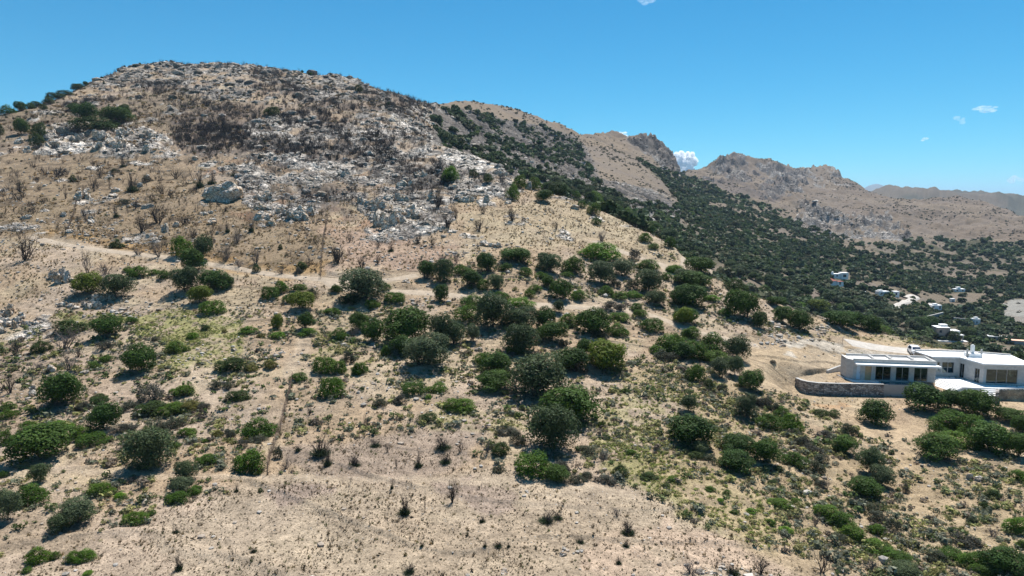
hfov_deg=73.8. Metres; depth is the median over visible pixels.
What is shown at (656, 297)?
olive tree
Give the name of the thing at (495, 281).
olive tree
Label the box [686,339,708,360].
mastic bush
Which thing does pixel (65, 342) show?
dry shrub
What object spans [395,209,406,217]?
limestone boulder
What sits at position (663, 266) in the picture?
ridge track
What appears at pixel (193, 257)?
broadleaf tree
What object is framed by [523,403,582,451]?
olive tree
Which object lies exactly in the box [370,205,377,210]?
limestone boulder
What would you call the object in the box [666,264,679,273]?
mastic bush
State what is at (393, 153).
burnt shrub
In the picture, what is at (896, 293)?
cube house
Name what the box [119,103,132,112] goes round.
broadleaf tree
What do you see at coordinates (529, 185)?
limestone boulder
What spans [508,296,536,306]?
mastic bush
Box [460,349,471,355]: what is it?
grey shrub
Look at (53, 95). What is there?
dark bush
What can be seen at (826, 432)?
grey shrub
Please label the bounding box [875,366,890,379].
window
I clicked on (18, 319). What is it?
limestone boulder
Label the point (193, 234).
burnt shrub
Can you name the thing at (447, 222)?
burnt shrub
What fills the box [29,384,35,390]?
limestone boulder
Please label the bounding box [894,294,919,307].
valley lane
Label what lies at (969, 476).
limestone boulder
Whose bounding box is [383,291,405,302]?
mastic bush
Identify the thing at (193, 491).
mastic bush
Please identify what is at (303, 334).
mastic bush
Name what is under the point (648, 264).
mastic bush
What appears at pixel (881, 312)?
forest tree
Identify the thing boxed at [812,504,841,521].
mastic bush
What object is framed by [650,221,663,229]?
broadleaf tree
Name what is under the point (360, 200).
limestone boulder
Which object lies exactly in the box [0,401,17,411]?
mastic bush
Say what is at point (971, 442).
mastic bush
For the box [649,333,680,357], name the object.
mastic bush
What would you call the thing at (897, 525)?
grey shrub
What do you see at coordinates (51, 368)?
limestone boulder
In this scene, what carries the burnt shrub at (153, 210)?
on the hillside ground
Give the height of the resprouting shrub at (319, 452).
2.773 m
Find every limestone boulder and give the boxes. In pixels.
[0,326,6,332]
[2,317,9,326]
[3,308,12,316]
[5,318,12,326]
[7,303,14,312]
[11,320,17,328]
[12,316,22,323]
[14,136,24,143]
[17,312,25,318]
[20,214,31,219]
[22,146,31,152]
[28,389,36,396]
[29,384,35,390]
[46,364,56,371]
[48,269,54,278]
[51,141,59,146]
[53,272,61,283]
[58,267,65,275]
[61,270,70,282]
[73,191,81,199]
[80,370,88,374]
[82,189,90,199]
[82,303,93,308]
[91,129,99,139]
[91,292,99,299]
[94,301,101,308]
[95,141,102,146]
[95,296,104,300]
[98,130,106,138]
[104,137,114,143]
[105,293,114,299]
[108,193,117,197]
[111,187,122,191]
[115,130,122,135]
[117,138,126,146]
[117,140,122,147]
[141,144,148,151]
[161,223,168,231]
[172,221,178,226]
[202,181,243,202]
[207,218,216,224]
[253,213,262,219]
[259,193,266,201]
[263,191,272,199]
[263,214,270,219]
[266,221,275,225]
[286,208,294,217]
[293,210,302,220]
[301,209,308,219]
[306,204,314,216]
[357,196,364,204]
[363,200,369,207]
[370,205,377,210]
[373,211,379,226]
[375,197,379,206]
[379,202,385,209]
[379,212,384,220]
[380,219,389,229]
[382,195,393,200]
[384,215,389,222]
[389,211,395,225]
[394,193,400,200]
[395,182,403,186]
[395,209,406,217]
[395,212,401,222]
[399,215,406,223]
[400,194,409,200]
[404,209,411,217]
[406,203,415,211]
[411,210,420,217]
[427,192,435,200]
[447,184,457,189]
[462,196,470,202]
[479,240,486,245]
[483,195,489,202]
[501,570,507,574]
[524,181,531,189]
[559,551,566,556]
[570,204,579,209]
[696,569,704,574]
[966,473,972,479]
[973,476,982,481]
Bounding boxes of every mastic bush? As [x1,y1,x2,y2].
[0,104,17,113]
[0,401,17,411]
[0,409,20,419]
[0,428,13,443]
[0,471,9,477]
[15,482,50,507]
[17,419,36,431]
[21,566,32,574]
[22,546,52,566]
[49,420,75,429]
[49,551,61,560]
[63,549,77,563]
[68,423,96,441]
[72,548,97,563]
[74,430,113,448]
[81,570,94,575]
[85,361,101,368]
[86,480,117,497]
[97,355,116,361]
[113,492,126,500]
[119,511,149,526]
[122,266,131,271]
[124,316,138,322]
[125,265,150,277]
[149,269,159,273]
[149,510,157,515]
[155,401,188,416]
[157,269,172,278]
[163,340,185,353]
[163,490,190,505]
[168,384,195,396]
[169,235,192,258]
[175,427,197,436]
[185,485,202,495]
[186,332,199,338]
[194,453,219,465]
[197,299,226,315]
[233,448,266,475]
[237,326,258,333]
[238,416,279,438]
[260,286,279,299]
[268,331,285,338]
[275,280,289,292]
[280,292,294,303]
[287,371,307,381]
[289,284,307,290]
[297,328,319,336]
[310,356,337,374]
[318,376,347,398]
[323,307,339,313]
[328,327,349,340]
[331,283,340,291]
[332,360,347,373]
[351,362,362,375]
[354,362,369,375]
[364,299,379,308]
[380,345,391,355]
[381,282,391,290]
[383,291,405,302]
[401,380,430,395]
[427,380,447,394]
[441,165,460,179]
[442,398,478,413]
[451,265,473,273]
[452,302,481,321]
[458,292,480,306]
[473,352,488,364]
[476,279,490,289]
[495,291,511,299]
[498,262,512,270]
[505,182,519,199]
[506,344,522,354]
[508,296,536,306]
[512,174,526,188]
[514,448,555,479]
[519,267,533,276]
[523,287,535,297]
[527,284,543,291]
[529,177,542,189]
[534,271,546,277]
[557,311,576,325]
[560,271,573,276]
[561,255,584,273]
[571,289,587,300]
[572,191,581,197]
[577,200,587,207]
[578,241,622,260]
[583,190,603,202]
[586,202,600,214]
[590,216,601,224]
[597,285,613,294]
[598,420,606,425]
[605,322,629,336]
[608,312,631,321]
[610,291,627,299]
[621,388,630,392]
[622,290,642,298]
[626,449,637,455]
[629,303,642,310]
[633,309,647,316]
[635,259,659,269]
[638,232,653,241]
[639,317,664,332]
[647,242,658,248]
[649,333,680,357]
[661,272,672,279]
[663,236,675,247]
[665,331,691,347]
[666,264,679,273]
[666,265,684,272]
[666,475,675,482]
[680,326,701,339]
[682,328,692,337]
[684,363,705,382]
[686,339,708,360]
[697,350,729,362]
[698,331,730,353]
[702,295,720,300]
[704,486,716,491]
[717,307,734,316]
[722,489,730,495]
[746,507,757,514]
[755,412,786,431]
[758,285,771,291]
[766,497,793,508]
[767,519,776,526]
[772,405,791,419]
[778,526,794,533]
[779,412,805,433]
[781,452,810,469]
[791,498,801,503]
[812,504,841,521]
[824,510,856,528]
[834,303,844,310]
[838,521,867,540]
[858,537,894,553]
[868,523,886,535]
[870,325,892,333]
[874,546,895,557]
[887,550,913,561]
[924,408,970,429]
[925,421,951,435]
[933,430,984,450]
[939,545,964,562]
[948,413,985,433]
[954,551,984,568]
[965,438,986,451]
[968,562,1004,575]
[1001,516,1023,533]
[1005,469,1023,481]
[1015,539,1023,548]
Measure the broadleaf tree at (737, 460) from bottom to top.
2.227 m
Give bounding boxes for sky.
[0,0,1023,195]
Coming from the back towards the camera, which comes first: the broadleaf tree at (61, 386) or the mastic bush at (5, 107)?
the mastic bush at (5, 107)
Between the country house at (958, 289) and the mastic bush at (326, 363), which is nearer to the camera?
the mastic bush at (326, 363)
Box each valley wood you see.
[430,106,1023,358]
[447,104,1023,324]
[674,170,1023,257]
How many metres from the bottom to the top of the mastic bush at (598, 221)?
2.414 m
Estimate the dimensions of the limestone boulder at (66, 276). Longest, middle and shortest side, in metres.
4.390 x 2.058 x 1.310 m
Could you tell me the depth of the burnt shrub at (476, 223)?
164.12 m
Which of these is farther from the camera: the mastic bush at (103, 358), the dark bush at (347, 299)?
the dark bush at (347, 299)
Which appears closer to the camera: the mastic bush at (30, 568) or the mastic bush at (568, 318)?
the mastic bush at (30, 568)
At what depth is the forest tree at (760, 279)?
370.96 m
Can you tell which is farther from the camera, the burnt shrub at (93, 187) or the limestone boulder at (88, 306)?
the burnt shrub at (93, 187)
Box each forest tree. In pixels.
[547,179,565,195]
[548,182,568,195]
[551,176,562,181]
[573,179,584,185]
[577,185,585,189]
[583,188,594,192]
[583,190,593,199]
[600,193,608,201]
[696,247,704,253]
[702,249,713,255]
[724,260,734,265]
[726,269,736,276]
[734,267,741,274]
[747,272,757,278]
[754,276,763,282]
[762,275,773,280]
[789,287,800,293]
[798,285,811,294]
[819,292,832,301]
[831,295,839,303]
[840,298,854,303]
[854,303,863,310]
[876,309,892,316]
[887,312,899,317]
[905,319,921,328]
[931,331,938,337]
[937,335,946,339]
[946,329,963,340]
[960,326,975,335]
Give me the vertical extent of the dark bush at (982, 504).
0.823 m
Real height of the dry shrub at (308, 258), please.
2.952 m
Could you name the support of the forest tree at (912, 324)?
on the hillside ground
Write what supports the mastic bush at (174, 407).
on the hillside ground
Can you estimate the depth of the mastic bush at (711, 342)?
108.02 m
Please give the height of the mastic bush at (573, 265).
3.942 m
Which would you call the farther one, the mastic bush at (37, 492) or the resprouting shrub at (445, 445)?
the resprouting shrub at (445, 445)
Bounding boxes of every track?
[28,236,418,281]
[323,281,758,346]
[591,240,712,284]
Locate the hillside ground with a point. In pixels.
(784, 373)
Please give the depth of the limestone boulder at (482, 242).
153.50 m
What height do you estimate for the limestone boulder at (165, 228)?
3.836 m
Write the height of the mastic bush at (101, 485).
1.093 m
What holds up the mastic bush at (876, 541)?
on the hillside ground
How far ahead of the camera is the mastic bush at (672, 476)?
63.86 m
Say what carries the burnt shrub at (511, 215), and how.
on the hillside ground
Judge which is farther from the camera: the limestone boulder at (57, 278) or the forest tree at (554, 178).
the forest tree at (554, 178)
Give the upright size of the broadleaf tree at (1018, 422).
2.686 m
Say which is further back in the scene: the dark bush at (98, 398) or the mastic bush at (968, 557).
the dark bush at (98, 398)
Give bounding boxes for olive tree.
[0,487,23,522]
[26,463,52,482]
[45,512,78,534]
[50,493,95,523]
[96,273,138,297]
[116,425,178,470]
[167,265,200,291]
[169,476,194,491]
[172,459,198,478]
[192,233,213,257]
[338,267,389,298]
[401,330,450,366]
[428,311,451,342]
[432,259,454,282]
[445,319,465,344]
[464,323,479,341]
[472,290,515,327]
[487,274,504,289]
[499,322,541,354]
[500,305,538,325]
[504,350,573,397]
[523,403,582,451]
[536,252,562,271]
[551,299,564,311]
[588,260,616,282]
[610,258,634,275]
[634,268,665,292]
[644,289,667,303]
[672,268,693,283]
[679,394,697,410]
[688,440,709,452]
[708,356,729,377]
[724,334,751,359]
[726,355,745,374]
[734,393,756,418]
[855,446,887,471]
[869,463,897,486]
[883,559,923,575]
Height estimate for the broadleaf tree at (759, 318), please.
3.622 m
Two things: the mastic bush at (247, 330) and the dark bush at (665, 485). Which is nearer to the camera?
the dark bush at (665, 485)
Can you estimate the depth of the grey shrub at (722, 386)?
91.36 m
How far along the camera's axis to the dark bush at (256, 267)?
134.78 m
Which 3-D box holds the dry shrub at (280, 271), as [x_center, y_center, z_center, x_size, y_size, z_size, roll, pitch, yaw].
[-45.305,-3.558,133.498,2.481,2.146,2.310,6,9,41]
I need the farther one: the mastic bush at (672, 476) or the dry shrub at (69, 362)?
the dry shrub at (69, 362)
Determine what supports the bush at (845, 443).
on the hillside ground
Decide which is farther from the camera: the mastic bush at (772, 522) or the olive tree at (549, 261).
the olive tree at (549, 261)
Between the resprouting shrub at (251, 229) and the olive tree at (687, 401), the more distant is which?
the resprouting shrub at (251, 229)
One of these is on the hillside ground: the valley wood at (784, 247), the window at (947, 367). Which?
the valley wood at (784, 247)
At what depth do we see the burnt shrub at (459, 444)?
67.25 m
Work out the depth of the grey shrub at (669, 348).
103.61 m
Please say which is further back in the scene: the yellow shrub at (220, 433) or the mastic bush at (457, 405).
the mastic bush at (457, 405)
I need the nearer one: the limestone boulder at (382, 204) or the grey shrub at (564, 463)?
the grey shrub at (564, 463)
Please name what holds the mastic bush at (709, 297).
on the hillside ground
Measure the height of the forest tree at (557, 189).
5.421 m
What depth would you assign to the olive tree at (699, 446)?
70.48 m
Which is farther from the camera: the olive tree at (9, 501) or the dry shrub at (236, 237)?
the dry shrub at (236, 237)
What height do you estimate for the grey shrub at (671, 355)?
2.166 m
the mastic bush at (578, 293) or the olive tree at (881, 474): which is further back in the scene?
the mastic bush at (578, 293)
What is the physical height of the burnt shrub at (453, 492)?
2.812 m
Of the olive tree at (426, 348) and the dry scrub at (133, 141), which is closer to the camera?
the olive tree at (426, 348)
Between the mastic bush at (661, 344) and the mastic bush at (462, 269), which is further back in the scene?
the mastic bush at (462, 269)
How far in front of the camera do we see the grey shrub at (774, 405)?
87.89 m
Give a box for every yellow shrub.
[178,400,199,410]
[212,430,223,437]
[244,364,257,370]
[248,466,261,474]
[263,360,277,369]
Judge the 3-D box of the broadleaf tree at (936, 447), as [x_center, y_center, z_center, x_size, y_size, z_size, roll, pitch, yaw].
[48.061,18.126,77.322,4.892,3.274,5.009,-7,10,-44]
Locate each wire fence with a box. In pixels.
[67,200,76,228]
[267,372,292,474]
[319,214,327,278]
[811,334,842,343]
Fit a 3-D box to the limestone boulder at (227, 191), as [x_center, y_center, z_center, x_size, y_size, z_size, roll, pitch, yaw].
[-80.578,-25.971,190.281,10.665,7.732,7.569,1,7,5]
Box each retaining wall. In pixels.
[795,378,883,395]
[826,365,840,372]
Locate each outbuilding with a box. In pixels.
[987,335,999,340]
[1007,339,1023,345]
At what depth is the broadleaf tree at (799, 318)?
127.34 m
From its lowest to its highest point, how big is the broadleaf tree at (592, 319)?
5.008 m
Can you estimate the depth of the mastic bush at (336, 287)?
123.28 m
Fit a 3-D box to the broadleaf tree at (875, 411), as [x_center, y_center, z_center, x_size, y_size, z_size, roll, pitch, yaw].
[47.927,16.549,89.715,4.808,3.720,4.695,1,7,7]
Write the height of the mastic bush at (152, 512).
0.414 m
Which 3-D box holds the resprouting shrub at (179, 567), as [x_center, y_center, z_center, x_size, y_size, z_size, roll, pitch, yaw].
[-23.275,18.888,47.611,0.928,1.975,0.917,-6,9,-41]
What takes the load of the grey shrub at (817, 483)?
on the hillside ground
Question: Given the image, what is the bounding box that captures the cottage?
[830,278,843,286]
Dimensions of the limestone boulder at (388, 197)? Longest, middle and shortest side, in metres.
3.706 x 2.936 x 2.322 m
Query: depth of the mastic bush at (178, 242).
142.94 m
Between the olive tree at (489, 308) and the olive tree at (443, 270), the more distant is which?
the olive tree at (443, 270)
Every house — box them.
[831,272,848,278]
[875,290,889,295]
[891,291,899,297]
[929,303,941,309]
[931,324,967,341]
[952,287,964,291]
[970,317,980,324]
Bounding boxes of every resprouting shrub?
[112,206,120,217]
[124,170,143,191]
[170,527,180,533]
[173,549,184,571]
[193,168,204,186]
[207,172,217,183]
[224,222,230,232]
[248,217,255,231]
[306,433,332,457]
[323,444,333,466]
[349,457,361,467]
[369,438,380,447]
[388,241,393,251]
[396,487,413,516]
[401,559,415,575]
[414,451,422,467]
[430,433,454,450]
[437,451,451,465]
[494,539,504,547]
[536,508,560,525]
[552,508,563,520]
[574,537,583,543]
[614,556,621,564]
[618,520,637,536]
[621,539,630,547]
[725,560,742,575]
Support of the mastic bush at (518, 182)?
on the hillside ground
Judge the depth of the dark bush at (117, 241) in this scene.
150.72 m
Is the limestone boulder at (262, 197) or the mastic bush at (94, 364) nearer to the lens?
the mastic bush at (94, 364)
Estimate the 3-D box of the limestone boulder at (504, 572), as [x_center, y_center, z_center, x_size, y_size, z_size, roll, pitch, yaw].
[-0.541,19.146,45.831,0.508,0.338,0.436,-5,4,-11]
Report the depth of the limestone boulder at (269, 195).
189.10 m
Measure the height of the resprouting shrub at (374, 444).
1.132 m
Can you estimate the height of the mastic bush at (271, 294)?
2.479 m
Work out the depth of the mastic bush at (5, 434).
72.61 m
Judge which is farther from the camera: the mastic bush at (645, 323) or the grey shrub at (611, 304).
the grey shrub at (611, 304)
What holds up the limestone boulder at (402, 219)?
on the hillside ground
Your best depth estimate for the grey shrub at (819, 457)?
73.59 m
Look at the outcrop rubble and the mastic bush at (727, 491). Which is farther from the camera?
the outcrop rubble
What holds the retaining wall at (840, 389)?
on the hillside ground
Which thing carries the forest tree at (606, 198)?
on the hillside ground
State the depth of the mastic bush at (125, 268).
135.50 m
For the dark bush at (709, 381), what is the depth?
91.40 m
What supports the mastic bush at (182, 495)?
on the hillside ground
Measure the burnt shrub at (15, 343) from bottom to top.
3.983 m
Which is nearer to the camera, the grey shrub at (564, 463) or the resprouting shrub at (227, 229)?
the grey shrub at (564, 463)
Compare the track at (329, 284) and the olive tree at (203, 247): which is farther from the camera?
the olive tree at (203, 247)
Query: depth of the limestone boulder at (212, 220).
166.74 m
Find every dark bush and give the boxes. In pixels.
[0,125,4,134]
[24,102,35,108]
[27,131,44,145]
[29,340,54,353]
[30,122,46,135]
[38,104,48,108]
[42,97,55,103]
[44,92,65,98]
[50,319,88,334]
[55,90,74,94]
[64,115,119,129]
[65,102,79,108]
[67,175,76,181]
[70,83,81,89]
[89,393,103,399]
[89,394,108,405]
[108,238,124,248]
[131,400,168,417]
[200,325,208,329]
[212,356,250,372]
[224,390,252,401]
[252,263,261,272]
[263,106,279,114]
[295,261,307,269]
[328,285,341,292]
[338,293,360,304]
[354,84,363,91]
[416,411,437,423]
[442,174,455,181]
[469,168,478,176]
[483,173,492,182]
[491,441,511,457]
[611,464,629,478]
[639,471,658,480]
[661,483,670,488]
[686,451,705,459]
[702,379,715,388]
[722,278,749,290]
[767,479,777,485]
[814,409,828,416]
[828,408,839,417]
[978,502,989,509]
[985,490,1002,499]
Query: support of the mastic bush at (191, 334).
on the hillside ground
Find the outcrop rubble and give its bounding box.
[0,60,901,331]
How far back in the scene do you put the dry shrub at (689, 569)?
47.84 m
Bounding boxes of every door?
[856,366,860,378]
[865,366,870,379]
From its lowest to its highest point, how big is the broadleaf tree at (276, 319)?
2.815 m
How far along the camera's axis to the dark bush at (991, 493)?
67.37 m
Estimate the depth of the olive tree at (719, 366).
96.78 m
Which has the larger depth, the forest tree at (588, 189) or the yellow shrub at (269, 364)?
the forest tree at (588, 189)
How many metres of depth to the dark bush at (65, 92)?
359.50 m
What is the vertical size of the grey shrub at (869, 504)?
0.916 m
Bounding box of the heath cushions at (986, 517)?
[0,409,1023,575]
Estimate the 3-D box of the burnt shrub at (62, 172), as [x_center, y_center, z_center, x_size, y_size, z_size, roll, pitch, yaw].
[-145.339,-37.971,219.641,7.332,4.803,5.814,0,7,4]
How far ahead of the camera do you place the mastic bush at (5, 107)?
317.00 m
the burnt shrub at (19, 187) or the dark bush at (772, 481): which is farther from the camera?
the burnt shrub at (19, 187)
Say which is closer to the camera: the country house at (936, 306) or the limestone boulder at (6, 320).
the limestone boulder at (6, 320)
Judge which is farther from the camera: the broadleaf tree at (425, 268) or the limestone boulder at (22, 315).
the broadleaf tree at (425, 268)
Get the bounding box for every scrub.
[0,58,717,575]
[0,62,440,271]
[4,60,1023,359]
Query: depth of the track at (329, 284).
122.34 m
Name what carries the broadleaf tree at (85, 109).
on the hillside ground
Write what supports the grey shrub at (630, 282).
on the hillside ground
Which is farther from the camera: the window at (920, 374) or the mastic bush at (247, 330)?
the mastic bush at (247, 330)
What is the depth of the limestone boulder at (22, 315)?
115.72 m
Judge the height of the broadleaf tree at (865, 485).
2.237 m
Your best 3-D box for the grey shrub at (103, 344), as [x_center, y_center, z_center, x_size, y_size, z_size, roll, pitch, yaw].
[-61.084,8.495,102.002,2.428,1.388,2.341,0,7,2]
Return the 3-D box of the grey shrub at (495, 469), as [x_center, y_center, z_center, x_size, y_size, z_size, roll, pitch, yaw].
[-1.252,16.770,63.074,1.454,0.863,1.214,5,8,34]
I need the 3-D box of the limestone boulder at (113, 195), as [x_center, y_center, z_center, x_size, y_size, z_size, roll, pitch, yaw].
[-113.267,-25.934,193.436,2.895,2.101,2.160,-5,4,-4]
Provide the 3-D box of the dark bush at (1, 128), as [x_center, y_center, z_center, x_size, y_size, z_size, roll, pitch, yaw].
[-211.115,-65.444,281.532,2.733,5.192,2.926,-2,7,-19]
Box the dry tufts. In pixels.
[0,170,1019,575]
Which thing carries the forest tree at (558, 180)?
on the hillside ground
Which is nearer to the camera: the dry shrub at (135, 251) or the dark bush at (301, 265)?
the dark bush at (301, 265)
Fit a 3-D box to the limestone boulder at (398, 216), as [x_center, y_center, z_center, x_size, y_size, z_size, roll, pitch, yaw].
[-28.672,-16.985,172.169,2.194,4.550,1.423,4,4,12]
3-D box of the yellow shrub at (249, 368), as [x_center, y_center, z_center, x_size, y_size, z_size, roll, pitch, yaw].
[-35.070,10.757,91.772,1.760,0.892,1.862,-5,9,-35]
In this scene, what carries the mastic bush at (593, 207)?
on the hillside ground
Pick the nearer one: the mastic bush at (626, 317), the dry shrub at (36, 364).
the dry shrub at (36, 364)
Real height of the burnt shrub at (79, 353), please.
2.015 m
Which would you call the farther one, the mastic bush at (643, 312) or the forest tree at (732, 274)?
the forest tree at (732, 274)
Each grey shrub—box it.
[74,400,89,410]
[74,401,91,411]
[95,340,113,349]
[109,422,137,432]
[117,198,131,203]
[121,399,143,410]
[135,383,166,402]
[141,175,151,181]
[151,336,162,340]
[153,419,174,429]
[171,416,187,428]
[197,401,211,409]
[208,379,222,389]
[223,381,237,389]
[223,429,235,437]
[237,439,248,445]
[248,434,268,442]
[272,446,282,458]
[294,266,302,274]
[306,287,318,296]
[341,350,355,363]
[371,398,387,407]
[392,394,407,404]
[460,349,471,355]
[492,464,505,473]
[496,425,517,435]
[509,430,526,446]
[556,460,569,475]
[558,338,568,346]
[567,474,584,484]
[576,364,588,373]
[576,444,598,454]
[580,472,592,480]
[592,328,607,338]
[596,474,618,485]
[601,301,626,310]
[607,278,621,287]
[624,279,637,288]
[629,248,640,259]
[653,348,678,361]
[663,343,676,355]
[702,453,716,462]
[716,382,726,389]
[755,396,771,406]
[766,401,780,410]
[785,428,801,436]
[793,435,810,444]
[801,442,823,454]
[809,460,826,474]
[813,453,830,464]
[814,480,826,487]
[817,430,832,437]
[828,532,847,541]
[839,423,858,435]
[866,502,885,511]
[867,509,886,522]
[883,516,901,533]
[902,483,910,493]
[925,515,938,522]
[925,549,952,565]
[950,531,983,548]
[965,517,977,523]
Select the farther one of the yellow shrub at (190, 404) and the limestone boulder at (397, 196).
the limestone boulder at (397, 196)
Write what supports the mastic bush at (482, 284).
on the hillside ground
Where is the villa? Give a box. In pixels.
[840,344,1023,384]
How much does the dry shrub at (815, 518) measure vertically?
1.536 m
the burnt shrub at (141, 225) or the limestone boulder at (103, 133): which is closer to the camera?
the burnt shrub at (141, 225)
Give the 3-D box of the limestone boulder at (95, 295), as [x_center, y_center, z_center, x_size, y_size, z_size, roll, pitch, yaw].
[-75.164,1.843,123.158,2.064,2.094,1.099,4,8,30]
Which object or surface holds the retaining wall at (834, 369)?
on the hillside ground
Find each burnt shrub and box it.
[0,366,18,393]
[7,337,22,355]
[11,229,41,259]
[15,177,24,192]
[50,164,71,175]
[74,346,83,356]
[90,172,95,191]
[133,210,154,232]
[145,200,166,223]
[154,184,164,192]
[164,190,175,197]
[167,167,182,178]
[175,214,194,225]
[188,227,199,237]
[220,116,224,130]
[306,403,313,414]
[325,242,342,260]
[332,247,346,262]
[348,451,363,464]
[355,256,365,268]
[363,414,370,429]
[369,134,388,151]
[382,142,403,157]
[412,233,421,243]
[429,184,448,207]
[439,211,452,227]
[447,474,459,502]
[450,206,458,218]
[455,437,465,451]
[471,216,487,230]
[477,201,486,213]
[500,206,516,220]
[751,552,770,574]
[811,544,841,572]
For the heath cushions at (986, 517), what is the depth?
65.15 m
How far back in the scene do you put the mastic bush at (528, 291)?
122.43 m
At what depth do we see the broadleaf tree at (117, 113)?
300.75 m
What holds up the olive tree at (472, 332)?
on the hillside ground
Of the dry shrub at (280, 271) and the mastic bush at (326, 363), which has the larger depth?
the dry shrub at (280, 271)
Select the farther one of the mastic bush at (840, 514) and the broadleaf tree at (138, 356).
the broadleaf tree at (138, 356)
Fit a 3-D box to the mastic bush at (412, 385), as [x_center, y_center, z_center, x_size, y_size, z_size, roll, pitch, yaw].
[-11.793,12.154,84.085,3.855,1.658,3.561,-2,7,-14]
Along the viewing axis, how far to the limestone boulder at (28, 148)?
251.17 m
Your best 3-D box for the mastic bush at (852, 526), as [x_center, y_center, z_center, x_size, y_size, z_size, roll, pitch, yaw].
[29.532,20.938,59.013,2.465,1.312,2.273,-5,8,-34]
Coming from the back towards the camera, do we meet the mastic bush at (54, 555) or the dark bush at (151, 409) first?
the dark bush at (151, 409)
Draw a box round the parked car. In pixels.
[907,345,920,354]
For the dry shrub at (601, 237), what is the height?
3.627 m
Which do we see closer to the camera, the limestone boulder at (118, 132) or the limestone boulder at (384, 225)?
the limestone boulder at (384, 225)
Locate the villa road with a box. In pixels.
[844,339,910,353]
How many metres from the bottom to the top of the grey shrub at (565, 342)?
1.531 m
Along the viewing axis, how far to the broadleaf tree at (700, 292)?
129.19 m
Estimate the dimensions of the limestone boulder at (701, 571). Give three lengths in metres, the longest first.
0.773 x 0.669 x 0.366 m
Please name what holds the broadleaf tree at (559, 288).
on the hillside ground
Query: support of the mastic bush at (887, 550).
on the hillside ground
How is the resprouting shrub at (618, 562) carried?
on the hillside ground
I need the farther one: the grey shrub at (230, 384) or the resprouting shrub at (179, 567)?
the grey shrub at (230, 384)
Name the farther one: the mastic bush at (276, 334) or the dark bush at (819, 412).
the mastic bush at (276, 334)
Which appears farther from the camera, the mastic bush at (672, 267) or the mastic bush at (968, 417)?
the mastic bush at (672, 267)
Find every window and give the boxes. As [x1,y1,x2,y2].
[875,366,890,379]
[895,367,908,380]
[913,368,927,381]
[941,362,953,372]
[959,363,963,377]
[974,368,979,382]
[986,369,1017,383]
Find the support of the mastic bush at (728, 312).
on the hillside ground
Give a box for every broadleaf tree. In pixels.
[0,420,76,466]
[12,101,26,110]
[12,118,30,132]
[34,371,88,405]
[69,270,102,292]
[70,101,98,118]
[84,401,123,429]
[88,313,124,334]
[93,106,136,121]
[118,342,156,371]
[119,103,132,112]
[178,248,207,268]
[185,285,213,301]
[198,269,231,289]
[220,277,233,287]
[270,313,283,328]
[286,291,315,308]
[296,311,314,327]
[349,311,368,327]
[359,317,385,341]
[379,305,431,341]
[388,334,412,355]
[416,260,434,278]
[432,284,448,301]
[460,270,482,286]
[474,369,512,393]
[476,251,496,271]
[479,351,511,373]
[499,247,531,262]
[534,189,552,201]
[535,305,555,325]
[536,321,569,341]
[538,383,605,421]
[541,180,552,189]
[541,275,554,285]
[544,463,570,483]
[548,279,573,299]
[555,347,590,371]
[573,306,612,334]
[575,338,591,352]
[587,338,627,371]
[616,203,622,210]
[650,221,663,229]
[663,228,677,238]
[667,413,716,445]
[669,283,708,307]
[670,285,697,305]
[671,270,713,285]
[672,308,699,322]
[673,306,693,324]
[673,341,696,359]
[683,256,716,271]
[714,448,755,474]
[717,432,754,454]
[723,288,748,315]
[737,368,764,389]
[739,291,760,317]
[747,437,783,462]
[750,311,767,327]
[766,296,787,305]
[772,306,791,321]
[786,309,814,329]
[806,299,830,311]
[822,310,860,327]
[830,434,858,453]
[846,475,885,497]
[848,311,863,325]
[854,397,896,427]
[857,314,883,330]
[901,381,950,411]
[908,316,930,326]
[911,431,960,461]
[922,315,938,327]
[938,388,966,408]
[956,388,1001,418]
[963,420,1013,455]
[975,546,1023,575]
[992,406,1023,420]
[1005,432,1023,455]
[1009,415,1023,432]
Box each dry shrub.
[23,361,44,370]
[34,323,78,350]
[52,351,79,370]
[64,123,79,132]
[78,248,93,272]
[95,259,117,274]
[132,246,143,254]
[146,237,166,256]
[218,243,233,261]
[231,229,243,243]
[233,256,244,266]
[250,245,259,263]
[274,267,285,273]
[277,456,299,469]
[302,254,314,264]
[345,324,359,336]
[425,153,447,169]
[453,250,460,262]
[477,439,496,452]
[495,170,508,181]
[596,446,607,461]
[597,231,606,241]
[608,507,621,516]
[681,557,700,574]
[795,509,809,520]
[811,513,819,525]
[819,475,830,489]
[862,554,879,570]
[986,527,1000,536]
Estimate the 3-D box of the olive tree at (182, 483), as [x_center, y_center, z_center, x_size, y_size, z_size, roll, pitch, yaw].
[-29.428,17.543,60.712,2.129,1.644,2.415,-2,7,-14]
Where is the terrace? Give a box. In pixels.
[935,376,1023,402]
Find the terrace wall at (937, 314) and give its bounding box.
[929,312,943,316]
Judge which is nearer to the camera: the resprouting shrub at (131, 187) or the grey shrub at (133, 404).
the grey shrub at (133, 404)
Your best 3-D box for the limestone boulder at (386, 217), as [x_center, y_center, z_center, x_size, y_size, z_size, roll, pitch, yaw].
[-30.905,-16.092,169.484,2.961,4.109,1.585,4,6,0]
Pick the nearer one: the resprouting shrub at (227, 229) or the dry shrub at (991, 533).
the dry shrub at (991, 533)
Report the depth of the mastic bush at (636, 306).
123.54 m
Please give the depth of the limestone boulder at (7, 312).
117.63 m
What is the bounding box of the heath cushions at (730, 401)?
[0,249,1004,456]
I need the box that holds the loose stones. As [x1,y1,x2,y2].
[0,133,1023,575]
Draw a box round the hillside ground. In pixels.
[0,61,1023,575]
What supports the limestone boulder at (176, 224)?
on the hillside ground

